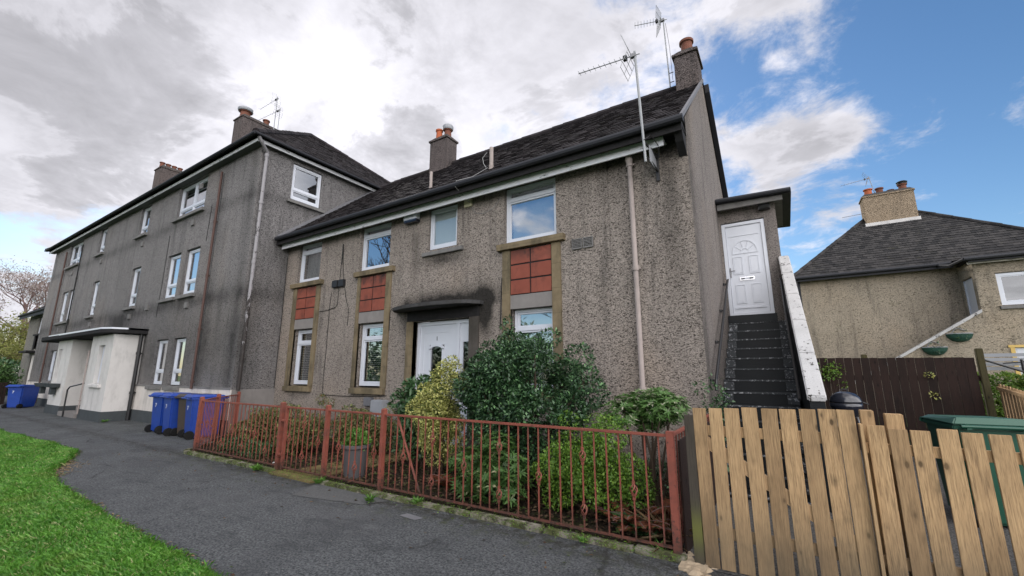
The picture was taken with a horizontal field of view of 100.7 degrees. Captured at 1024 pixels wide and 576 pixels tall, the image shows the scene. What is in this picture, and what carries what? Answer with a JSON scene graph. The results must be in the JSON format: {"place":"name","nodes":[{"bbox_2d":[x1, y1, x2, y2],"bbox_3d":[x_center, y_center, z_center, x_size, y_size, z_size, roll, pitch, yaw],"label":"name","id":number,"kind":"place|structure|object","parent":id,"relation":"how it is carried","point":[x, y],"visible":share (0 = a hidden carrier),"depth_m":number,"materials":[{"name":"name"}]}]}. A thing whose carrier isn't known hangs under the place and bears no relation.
{"place":"outdoors","nodes":[
{"label":"outdoors","id":0,"kind":"place"},
{"bbox_2d":[0,428,234,575],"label":"grass","id":1,"kind":"structure","parent":0,"point":[53,509],"depth_m":4.08,"materials":[{"name":"green plant"}]},
{"bbox_2d":[268,448,456,483],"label":"garden path","id":2,"kind":"structure","parent":0,"point":[297,474],"depth_m":6.67,"materials":[{"name":"concrete"}]},
{"bbox_2d":[0,394,735,575],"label":"path","id":3,"kind":"structure","parent":0,"point":[136,484],"depth_m":4.42,"materials":[{"name":"grey asphalt"}]},
{"bbox_2d":[0,382,7,403],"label":"board fence","id":4,"kind":"object","parent":3,"relation":"on","point":[3,389],"visible":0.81,"depth_m":21.28,"materials":[{"name":"brown wood"}]},
{"bbox_2d":[0,355,20,394],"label":"bushes","id":5,"kind":"object","parent":3,"relation":"on","point":[9,361],"visible":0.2,"depth_m":30.26,"materials":[{"name":"green plant"}]},
{"bbox_2d":[0,362,25,393],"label":"evergreen shrub","id":6,"kind":"object","parent":3,"relation":"on","point":[5,371],"visible":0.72,"depth_m":22.06,"materials":[{"name":"green plant"}]},
{"bbox_2d":[1,385,39,407],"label":"wheelie bin","id":7,"kind":"object","parent":3,"relation":"on","point":[20,396],"visible":0.94,"depth_m":18.97,"materials":[{"name":"plastic"}]},
{"bbox_2d":[16,306,44,384],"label":"end house","id":8,"kind":"structure","parent":3,"relation":"on","point":[28,352],"depth_m":27.78,"materials":[{"name":"grey concrete"}]},
{"bbox_2d":[26,355,33,384],"bbox_3d":[-30.599,5.569,26.977,1.100,2.550,0.040,-7,-13,32],"label":"door","id":9,"kind":"structure","parent":8,"relation":"in","point":[32,359],"depth_m":27.17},
{"bbox_2d":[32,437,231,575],"bbox_3d":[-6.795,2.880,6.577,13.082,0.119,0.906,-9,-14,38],"label":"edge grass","id":10,"kind":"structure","parent":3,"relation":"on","point":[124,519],"depth_m":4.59,"materials":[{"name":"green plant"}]},
{"bbox_2d":[144,392,184,432],"bbox_3d":[-9.288,3.354,11.515,0.640,1.034,0.855,-6,-13,28],"label":"wheelie bin","id":11,"kind":"object","parent":3,"relation":"on","point":[157,412],"visible":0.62,"depth_m":11.25,"materials":[{"name":"plastic"}]},
{"bbox_2d":[155,393,199,435],"bbox_3d":[-8.636,3.264,11.062,0.640,1.034,0.855,-8,-14,35],"label":"wheelie bin","id":12,"kind":"object","parent":3,"relation":"on","point":[170,412],"visible":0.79,"depth_m":10.77,"materials":[{"name":"plastic"}]},
{"bbox_2d":[170,394,186,435],"bbox_3d":[-8.063,3.220,10.844,0.640,1.034,0.855,-6,-13,26],"label":"wheelie bin","id":13,"kind":"object","parent":3,"relation":"on","point":[181,416],"visible":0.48,"depth_m":10.62,"materials":[{"name":"plastic"}]},
{"bbox_2d":[177,394,228,439],"bbox_3d":[-7.646,3.150,10.491,0.640,1.034,0.855,-9,-15,40],"label":"wheelie bin","id":14,"kind":"object","parent":3,"relation":"on","point":[192,405],"visible":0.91,"depth_m":10.25,"materials":[{"name":"plastic"}]},
{"bbox_2d":[27,106,389,434],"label":"tenement block","id":15,"kind":"structure","parent":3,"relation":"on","point":[172,279],"depth_m":13.99,"materials":[{"name":"grey concrete"}]},
{"bbox_2d":[41,351,55,382],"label":"window","id":16,"kind":"structure","parent":15,"relation":"in","point":[54,354],"depth_m":20.74,"materials":[{"name":"white plastic"}]},
{"bbox_2d":[53,293,67,324],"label":"window","id":17,"kind":"structure","parent":15,"relation":"in","point":[66,295],"depth_m":21.33,"materials":[{"name":"white plastic"}]},
{"bbox_2d":[60,291,74,323],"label":"window","id":18,"kind":"structure","parent":15,"relation":"in","point":[62,322],"depth_m":20.68,"materials":[{"name":"white plastic"}]},
{"bbox_2d":[64,242,83,270],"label":"window","id":19,"kind":"structure","parent":15,"relation":"in","point":[77,249],"depth_m":21.60,"materials":[{"name":"white plastic"}]},
{"bbox_2d":[83,282,99,318],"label":"window","id":20,"kind":"structure","parent":15,"relation":"in","point":[91,315],"depth_m":18.80,"materials":[{"name":"white plastic"}]},
{"bbox_2d":[86,346,104,387],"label":"window","id":21,"kind":"structure","parent":15,"relation":"in","point":[88,385],"depth_m":14.54,"materials":[{"name":"white plastic"}]},
{"bbox_2d":[93,229,107,257],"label":"window","id":22,"kind":"structure","parent":15,"relation":"in","point":[101,252],"depth_m":19.50,"materials":[{"name":"white plastic"}]},
{"bbox_2d":[121,268,140,310],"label":"window","id":23,"kind":"structure","parent":15,"relation":"in","point":[137,272],"depth_m":16.33,"materials":[{"name":"white plastic"}]},
{"bbox_2d":[133,206,151,239],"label":"window","id":24,"kind":"structure","parent":15,"relation":"in","point":[144,232],"depth_m":16.89,"materials":[{"name":"white plastic"}]},
{"bbox_2d":[144,340,167,389],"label":"window","id":25,"kind":"structure","parent":15,"relation":"in","point":[162,352],"depth_m":13.90,"materials":[{"name":"white plastic"}]},
{"bbox_2d":[157,255,180,302],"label":"window","id":26,"kind":"structure","parent":15,"relation":"in","point":[175,261],"depth_m":14.52,"materials":[{"name":"white plastic"}]},
{"bbox_2d":[161,339,185,390],"bbox_3d":[-10.265,2.339,13.033,1.070,1.560,0.250,-7,-13,32],"label":"window","id":27,"kind":"structure","parent":15,"relation":"in","point":[180,348],"depth_m":13.19,"materials":[{"name":"white plastic"}]},
{"bbox_2d":[175,248,199,299],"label":"window","id":28,"kind":"structure","parent":15,"relation":"in","point":[193,260],"depth_m":13.77,"materials":[{"name":"white plastic"}]},
{"bbox_2d":[171,177,207,223],"bbox_3d":[-10.940,-3.024,14.542,2.370,1.290,0.250,-7,-13,32],"label":"window","id":29,"kind":"structure","parent":15,"relation":"in","point":[193,199],"depth_m":14.63,"materials":[{"name":"white plastic"}]},
{"bbox_2d":[261,93,280,128],"bbox_3d":[-11.459,-7.366,19.776,1.600,3.298,0.410,-7,-13,32],"label":"tv aerial","id":30,"kind":"object","parent":15,"relation":"attached to","point":[276,99],"visible":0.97,"depth_m":19.64,"materials":[{"name":"metal"}]},
{"bbox_2d":[259,106,282,129],"bbox_3d":[-11.252,-7.050,19.571,1.701,2.598,0.416,-7,-13,32],"label":"tv aerial","id":31,"kind":"object","parent":15,"relation":"attached to","point":[278,110],"visible":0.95,"depth_m":19.36,"materials":[{"name":"metal"}]},
{"bbox_2d":[286,164,324,213],"bbox_3d":[-6.815,-3.101,13.647,0.990,1.290,1.250,-7,-13,32],"label":"window","id":32,"kind":"structure","parent":15,"relation":"in","point":[306,184],"depth_m":13.79,"materials":[{"name":"white plastic"}]},
{"bbox_2d":[192,397,286,469],"bbox_3d":[-5.007,2.577,7.686,2.992,1.098,0.076,-7,-13,32],"label":"railing","id":33,"kind":"object","parent":3,"relation":"on","point":[279,437],"visible":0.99,"depth_m":7.57,"materials":[{"name":"red metal"}]},
{"bbox_2d":[249,464,264,469],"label":"weed","id":34,"kind":"object","parent":3,"relation":"on","point":[256,467],"visible":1,"depth_m":6.79,"materials":[{"name":"green plant"}]},
{"bbox_2d":[277,406,325,475],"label":"garden gate","id":35,"kind":"structure","parent":3,"relation":"on","point":[285,437],"depth_m":6.66,"materials":[{"name":"red metal"}]},
{"bbox_2d":[293,483,384,503],"bbox_3d":[-2.275,2.658,5.439,1.520,0.001,0.560,-7,-13,32],"label":"path patch","id":36,"kind":"object","parent":3,"relation":"on","point":[318,491],"visible":0.8,"depth_m":5.49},
{"bbox_2d":[364,492,376,502],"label":"weed","id":37,"kind":"object","parent":36,"relation":"on","point":[368,498],"visible":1,"depth_m":5.15,"materials":[{"name":"green plant"}]},
{"bbox_2d":[320,405,380,486],"bbox_3d":[-2.270,2.236,5.979,1.212,1.098,0.076,-7,-13,32],"label":"railing","id":38,"kind":"object","parent":3,"relation":"on","point":[325,441],"visible":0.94,"depth_m":6.07,"materials":[{"name":"red metal"}]},
{"bbox_2d":[99,445,678,575],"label":"fallen leaves","id":39,"kind":"object","parent":3,"relation":"on","point":[355,514],"visible":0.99,"depth_m":5.10,"materials":[{"name":"brown plant"}]},
{"bbox_2d":[400,513,421,519],"bbox_3d":[-1.100,2.497,4.637,0.293,0.001,0.103,-8,-14,36],"label":"path cover","id":40,"kind":"object","parent":3,"relation":"on","point":[410,516],"visible":1,"depth_m":4.64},
{"bbox_2d":[183,441,687,563],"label":"kerb","id":41,"kind":"structure","parent":3,"relation":"on","point":[487,517],"depth_m":4.44,"materials":[{"name":"concrete"}]},
{"bbox_2d":[313,477,326,483],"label":"weed","id":42,"kind":"object","parent":41,"relation":"on","point":[321,480],"visible":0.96,"depth_m":6.00,"materials":[{"name":"green plant"}]},
{"bbox_2d":[409,496,424,503],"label":"weed","id":43,"kind":"object","parent":41,"relation":"on","point":[417,499],"visible":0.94,"depth_m":5.07,"materials":[{"name":"green plant"}]},
{"bbox_2d":[184,450,679,560],"bbox_3d":[-2.458,2.712,5.891,9.104,0.059,0.480,-7,-13,31],"label":"moss","id":44,"kind":"object","parent":41,"relation":"on","point":[632,550],"visible":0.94,"depth_m":4.73,"materials":[{"name":"green plant"}]},
{"bbox_2d":[648,538,665,550],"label":"weed","id":45,"kind":"object","parent":41,"relation":"on","point":[657,545],"visible":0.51,"depth_m":3.71,"materials":[{"name":"green plant"}]},
{"bbox_2d":[377,408,682,554],"bbox_3d":[-0.106,1.990,4.746,3.774,1.098,0.276,-7,-13,32],"label":"railing","id":46,"kind":"object","parent":3,"relation":"on","point":[676,547],"visible":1,"depth_m":4.37,"materials":[{"name":"red metal"}]},
{"bbox_2d":[576,535,589,543],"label":"weed","id":47,"kind":"object","parent":3,"relation":"on","point":[579,538],"visible":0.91,"depth_m":3.92,"materials":[{"name":"green plant"}]},
{"bbox_2d":[684,414,705,564],"bbox_3d":[1.545,1.691,3.590,0.075,1.190,0.080,-7,-13,32],"label":"gate post","id":48,"kind":"object","parent":3,"relation":"on","point":[698,534],"visible":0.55,"depth_m":3.55,"materials":[{"name":"brown wood"}]},
{"bbox_2d":[692,407,880,575],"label":"picket gate","id":49,"kind":"structure","parent":48,"relation":"attached to","point":[850,551],"depth_m":3.23,"materials":[{"name":"beige wood"}]},
{"bbox_2d":[678,551,717,575],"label":"rubble","id":50,"kind":"object","parent":3,"relation":"on","point":[689,566],"visible":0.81,"depth_m":3.38,"materials":[{"name":"stone"}]},
{"bbox_2d":[198,433,681,550],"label":"garden soil","id":51,"kind":"structure","parent":0,"point":[576,522],"depth_m":5.41,"materials":[{"name":"brown soil"}]},
{"bbox_2d":[198,392,240,447],"bbox_3d":[-6.690,2.970,9.654,0.174,1.098,2.552,4,-12,-17],"label":"railing","id":52,"kind":"object","parent":51,"relation":"on","point":[219,396],"visible":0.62,"depth_m":9.67,"materials":[{"name":"red metal"}]},
{"bbox_2d":[215,436,272,458],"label":"spreading shrub","id":53,"kind":"object","parent":51,"relation":"on","point":[246,447],"visible":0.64,"depth_m":7.98,"materials":[{"name":"green plant"}]},
{"bbox_2d":[226,401,324,455],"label":"bronze shrub","id":54,"kind":"object","parent":51,"relation":"on","point":[322,422],"visible":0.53,"depth_m":8.19,"materials":[{"name":"brown plant"}]},
{"bbox_2d":[316,394,397,455],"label":"bronze shrub","id":55,"kind":"object","parent":51,"relation":"on","point":[360,424],"visible":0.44,"depth_m":8.12,"materials":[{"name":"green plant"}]},
{"bbox_2d":[341,427,372,478],"bbox_3d":[-2.354,2.467,6.411,0.482,0.715,0.441,-7,-13,32],"label":"plant pot","id":56,"kind":"object","parent":51,"relation":"on","point":[358,453],"visible":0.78,"depth_m":6.28,"materials":[{"name":"grey concrete"}]},
{"bbox_2d":[387,371,454,467],"bbox_3d":[-1.505,2.194,7.216,1.280,1.581,1.169,-7,-13,32],"label":"laurel shrub","id":57,"kind":"object","parent":51,"relation":"on","point":[410,394],"visible":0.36,"depth_m":7.05,"materials":[{"name":"green plant"}]},
{"bbox_2d":[404,354,466,474],"bbox_3d":[-1.159,1.944,6.561,0.984,1.819,0.968,1,-11,-7],"label":"variegated shrub","id":58,"kind":"object","parent":51,"relation":"on","point":[443,406],"visible":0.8,"depth_m":6.36,"materials":[{"name":"yellow plant"}]},
{"bbox_2d":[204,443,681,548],"bbox_3d":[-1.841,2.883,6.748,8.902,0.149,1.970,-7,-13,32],"label":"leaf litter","id":59,"kind":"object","parent":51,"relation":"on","point":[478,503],"visible":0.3,"depth_m":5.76,"materials":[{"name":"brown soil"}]},
{"bbox_2d":[432,474,462,488],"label":"fern","id":60,"kind":"object","parent":51,"relation":"on","point":[442,479],"visible":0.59,"depth_m":5.66,"materials":[{"name":"green plant"}]},
{"bbox_2d":[444,431,536,508],"bbox_3d":[-0.259,2.188,5.268,1.335,0.841,0.964,-7,-13,32],"label":"rhododendron","id":61,"kind":"object","parent":51,"relation":"on","point":[513,473],"visible":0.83,"depth_m":5.08,"materials":[{"name":"green plant"}]},
{"bbox_2d":[450,314,610,490],"bbox_3d":[0.168,1.520,5.906,2.374,2.401,1.500,-7,-13,32],"label":"evergreen shrub","id":62,"kind":"object","parent":51,"relation":"on","point":[492,376],"visible":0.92,"depth_m":5.63,"materials":[{"name":"green plant"}]},
{"bbox_2d":[530,409,657,514],"bbox_3d":[0.902,1.947,4.743,1.426,1.110,1.001,-7,-13,32],"label":"privet bush","id":63,"kind":"object","parent":51,"relation":"on","point":[600,467],"visible":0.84,"depth_m":4.60,"materials":[{"name":"green plant"}]},
{"bbox_2d":[533,437,679,502],"bbox_3d":[1.055,2.342,5.664,2.376,0.710,1.247,-7,-13,32],"label":"spreading shrub","id":64,"kind":"object","parent":51,"relation":"on","point":[657,471],"visible":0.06,"depth_m":5.20,"materials":[{"name":"green plant"}]},
{"bbox_2d":[594,500,671,532],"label":"fern","id":65,"kind":"object","parent":51,"relation":"on","point":[643,524],"visible":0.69,"depth_m":4.03,"materials":[{"name":"green plant"}]},
{"bbox_2d":[610,511,671,535],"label":"fern","id":66,"kind":"object","parent":51,"relation":"on","point":[640,533],"visible":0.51,"depth_m":4.00,"materials":[{"name":"green plant"}]},
{"bbox_2d":[598,386,691,514],"bbox_3d":[1.604,1.851,4.970,1.077,1.375,0.828,-7,-13,32],"label":"pieris shrub","id":67,"kind":"object","parent":51,"relation":"on","point":[649,412],"visible":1,"depth_m":4.86,"materials":[{"name":"green plant"}]},
{"bbox_2d":[612,492,719,552],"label":"weed","id":68,"kind":"object","parent":51,"relation":"on","point":[658,535],"visible":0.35,"depth_m":3.94,"materials":[{"name":"plant"}]},
{"bbox_2d":[638,498,716,525],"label":"fern","id":69,"kind":"object","parent":51,"relation":"on","point":[666,501],"visible":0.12,"depth_m":4.37,"materials":[{"name":"green plant"}]},
{"bbox_2d":[0,0,1023,339],"label":"sky","id":70,"kind":"structure","parent":0,"point":[813,98],"materials":[{"name":"white"}]},
{"bbox_2d":[674,444,1017,575],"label":"yard","id":71,"kind":"structure","parent":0,"point":[950,524],"depth_m":4.02,"materials":[{"name":"grey concrete"}]},
{"bbox_2d":[674,413,716,553],"bbox_3d":[2.132,2.018,4.770,0.075,1.012,2.550,-7,-13,32],"label":"fence post","id":72,"kind":"object","parent":71,"relation":"on","point":[686,518],"visible":0.19,"depth_m":3.85,"materials":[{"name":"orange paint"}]},
{"bbox_2d":[690,372,734,471],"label":"ivy","id":73,"kind":"object","parent":71,"relation":"on","point":[716,400],"visible":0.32,"depth_m":5.75,"materials":[{"name":"green plant"}]},
{"bbox_2d":[829,389,868,422],"bbox_3d":[5.803,2.388,7.296,0.541,1.280,0.530,1,-11,-7],"label":"kettle barbecue","id":74,"kind":"object","parent":71,"relation":"on","point":[843,400],"visible":0.73,"depth_m":7.20,"materials":[{"name":"black metal"}]},
{"bbox_2d":[816,348,996,449],"bbox_3d":[7.610,2.277,8.587,2.931,2.000,0.165,-7,-13,32],"label":"board fence","id":75,"kind":"object","parent":71,"relation":"on","point":[957,388],"visible":0.52,"depth_m":8.34,"materials":[{"name":"brown wood"}]},
{"bbox_2d":[818,359,847,397],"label":"overhanging twigs","id":76,"kind":"object","parent":75,"relation":"attached to","point":[831,371],"visible":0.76,"depth_m":9.00,"materials":[{"name":"green plant"}]},
{"bbox_2d":[923,372,934,378],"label":"yellow leaves","id":77,"kind":"object","parent":75,"relation":"attached to","point":[933,376],"visible":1,"depth_m":8.23,"materials":[{"name":"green plant"}]},
{"bbox_2d":[858,409,1023,575],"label":"picket fence","id":78,"kind":"object","parent":71,"relation":"on","point":[894,500],"visible":1,"depth_m":2.78,"materials":[{"name":"beige wood"}]},
{"bbox_2d":[919,414,1023,526],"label":"wheelie bin","id":79,"kind":"object","parent":71,"relation":"on","point":[985,426],"visible":0.34,"depth_m":4.42,"materials":[{"name":"plastic"}]},
{"bbox_2d":[964,371,1023,417],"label":"hedge","id":80,"kind":"object","parent":71,"relation":"on","point":[1016,381],"visible":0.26,"depth_m":8.25,"materials":[{"name":"green plant"}]},
{"bbox_2d":[996,384,1023,418],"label":"pale fence","id":81,"kind":"object","parent":71,"relation":"on","point":[1012,399],"visible":0.58,"depth_m":7.31,"materials":[{"name":"beige wood"}]},
{"bbox_2d":[984,353,1023,373],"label":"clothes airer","id":82,"kind":"object","parent":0,"point":[1005,365],"visible":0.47,"depth_m":11.46,"materials":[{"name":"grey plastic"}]},
{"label":"lawn","id":83,"kind":"structure","parent":0,"visible":0},
{"bbox_2d":[53,459,212,562],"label":"dry grass","id":84,"kind":"structure","parent":83,"relation":"on","point":[58,470],"depth_m":6.88,"materials":[{"name":"plant"}]},
{"label":"ground","id":85,"kind":"structure","parent":0,"visible":0},
{"bbox_2d":[0,335,25,364],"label":"willow tree","id":86,"kind":"object","parent":85,"relation":"on","point":[14,355],"visible":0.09,"depth_m":33.07,"materials":[{"name":"green plant"}]},
{"bbox_2d":[0,302,39,381],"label":"willow tree","id":87,"kind":"object","parent":85,"relation":"on","point":[20,331],"visible":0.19,"depth_m":38.24,"materials":[{"name":"green plant"}]},
{"bbox_2d":[0,255,51,336],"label":"budding tree","id":88,"kind":"object","parent":85,"relation":"on","point":[24,283],"visible":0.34,"depth_m":43.83,"materials":[{"name":"brown plant"}]},
{"bbox_2d":[273,37,831,512],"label":"terraced house","id":89,"kind":"structure","parent":85,"relation":"on","point":[677,279],"depth_m":8.42,"materials":[{"name":"grey concrete"}]},
{"bbox_2d":[294,330,311,383],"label":"window","id":90,"kind":"structure","parent":89,"relation":"in","point":[304,336],"depth_m":11.68,"materials":[{"name":"white plastic"}]},
{"bbox_2d":[300,242,321,282],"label":"window","id":91,"kind":"structure","parent":89,"relation":"in","point":[311,256],"depth_m":12.18,"materials":[{"name":"white plastic"}]},
{"bbox_2d":[359,323,382,385],"bbox_3d":[-3.286,1.591,10.154,0.895,1.460,0.074,-7,-13,32],"label":"window","id":92,"kind":"structure","parent":89,"relation":"in","point":[370,366],"depth_m":10.21,"materials":[{"name":"white plastic"}]},
{"bbox_2d":[362,222,391,270],"bbox_3d":[-3.351,-1.022,10.682,1.110,1.130,0.074,-7,-13,32],"label":"window","id":93,"kind":"structure","parent":89,"relation":"in","point":[376,247],"depth_m":10.72,"materials":[{"name":"white plastic"}]},
{"bbox_2d":[419,323,456,443],"bbox_3d":[-1.583,2.021,8.966,1.050,2.490,0.050,-7,-13,32],"label":"door","id":94,"kind":"structure","parent":89,"relation":"in","point":[433,337],"depth_m":9.14,"materials":[{"name":"white plastic"}]},
{"bbox_2d":[421,204,463,257],"bbox_3d":[-1.491,-1.279,9.421,1.160,1.100,0.210,-7,-13,32],"label":"window","id":95,"kind":"structure","parent":89,"relation":"in","point":[444,220],"depth_m":9.53,"materials":[{"name":"white plastic"}]},
{"bbox_2d":[507,178,555,242],"bbox_3d":[0.396,-1.493,8.347,1.150,1.160,0.074,-7,-13,32],"label":"window","id":96,"kind":"structure","parent":89,"relation":"in","point":[531,208],"depth_m":8.35,"materials":[{"name":"white plastic"}]},
{"bbox_2d":[515,307,553,389],"bbox_3d":[0.444,1.116,7.831,0.875,1.480,0.074,-7,-13,32],"label":"window","id":97,"kind":"structure","parent":89,"relation":"in","point":[527,321],"depth_m":7.91,"materials":[{"name":"white plastic"}]},
{"bbox_2d":[578,35,646,161],"bbox_3d":[1.626,-2.978,7.033,1.071,2.218,0.410,-7,-13,32],"label":"tv aerial","id":98,"kind":"object","parent":89,"relation":"attached to","point":[633,55],"visible":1,"depth_m":6.86,"materials":[{"name":"metal"}]},
{"bbox_2d":[644,135,659,181],"bbox_3d":[2.265,-2.090,6.756,0.136,0.608,0.581,-8,-14,36],"label":"pole bracket","id":99,"kind":"object","parent":89,"relation":"attached to","point":[653,160],"visible":1,"depth_m":6.83,"materials":[{"name":"black metal"}]},
{"bbox_2d":[634,5,670,86],"bbox_3d":[3.484,-5.844,10.514,0.775,2.282,0.410,-3,-12,17],"label":"tv aerial","id":100,"kind":"object","parent":89,"relation":"attached to","point":[658,20],"visible":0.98,"depth_m":10.55,"materials":[{"name":"metal"}]},
{"bbox_2d":[665,23,673,82],"bbox_3d":[3.866,-5.790,10.419,0.100,1.662,0.047,-7,-13,32],"label":"pole","id":101,"kind":"object","parent":100,"relation":"attached to","point":[670,57],"visible":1,"depth_m":10.38,"materials":[{"name":"black metal"}]},
{"bbox_2d":[725,223,770,313],"bbox_3d":[5.148,-0.440,9.306,0.690,1.960,0.089,-7,-13,32],"label":"door","id":102,"kind":"structure","parent":89,"relation":"in","point":[749,287],"depth_m":9.30,"materials":[{"name":"white plastic"}]},
{"bbox_2d":[794,180,1023,415],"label":"hip roofed house","id":103,"kind":"structure","parent":85,"relation":"on","point":[895,273],"depth_m":16.72,"materials":[{"name":"beige concrete"}]},
{"bbox_2d":[842,175,874,192],"bbox_3d":[16.806,-4.861,20.648,1.265,1.330,0.410,-7,-13,32],"label":"tv aerial","id":104,"kind":"object","parent":103,"relation":"attached to","point":[866,182],"visible":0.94,"depth_m":20.48,"materials":[{"name":"metal"}]},
{"bbox_2d":[921,341,947,355],"bbox_3d":[14.666,2.078,14.710,0.688,0.509,0.468,-7,-13,32],"label":"hanging basket","id":105,"kind":"object","parent":103,"relation":"attached to","point":[936,350],"visible":1,"depth_m":14.64,"materials":[{"name":"green plastic"}]},
{"bbox_2d":[945,326,972,341],"bbox_3d":[15.241,1.561,14.443,0.688,0.539,0.449,-7,-13,32],"label":"hanging basket","id":106,"kind":"object","parent":103,"relation":"attached to","point":[959,337],"visible":1,"depth_m":14.39,"materials":[{"name":"green plastic"}]},
{"bbox_2d":[963,278,977,314],"bbox_3d":[16.316,0.671,14.967,0.070,2.010,0.960,-7,-13,32],"label":"door","id":107,"kind":"structure","parent":103,"relation":"in","point":[968,284],"depth_m":15.18,"materials":[{"name":"white plastic"}]},
{"bbox_2d":[995,271,1023,308],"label":"window","id":108,"kind":"structure","parent":103,"relation":"in","point":[1010,285],"depth_m":14.09,"materials":[{"name":"white plastic"}]},
{"bbox_2d":[1015,348,1023,374],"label":"door","id":109,"kind":"structure","parent":103,"relation":"in","point":[1018,350],"depth_m":13.75,"materials":[{"name":"white plastic"}]}
]}

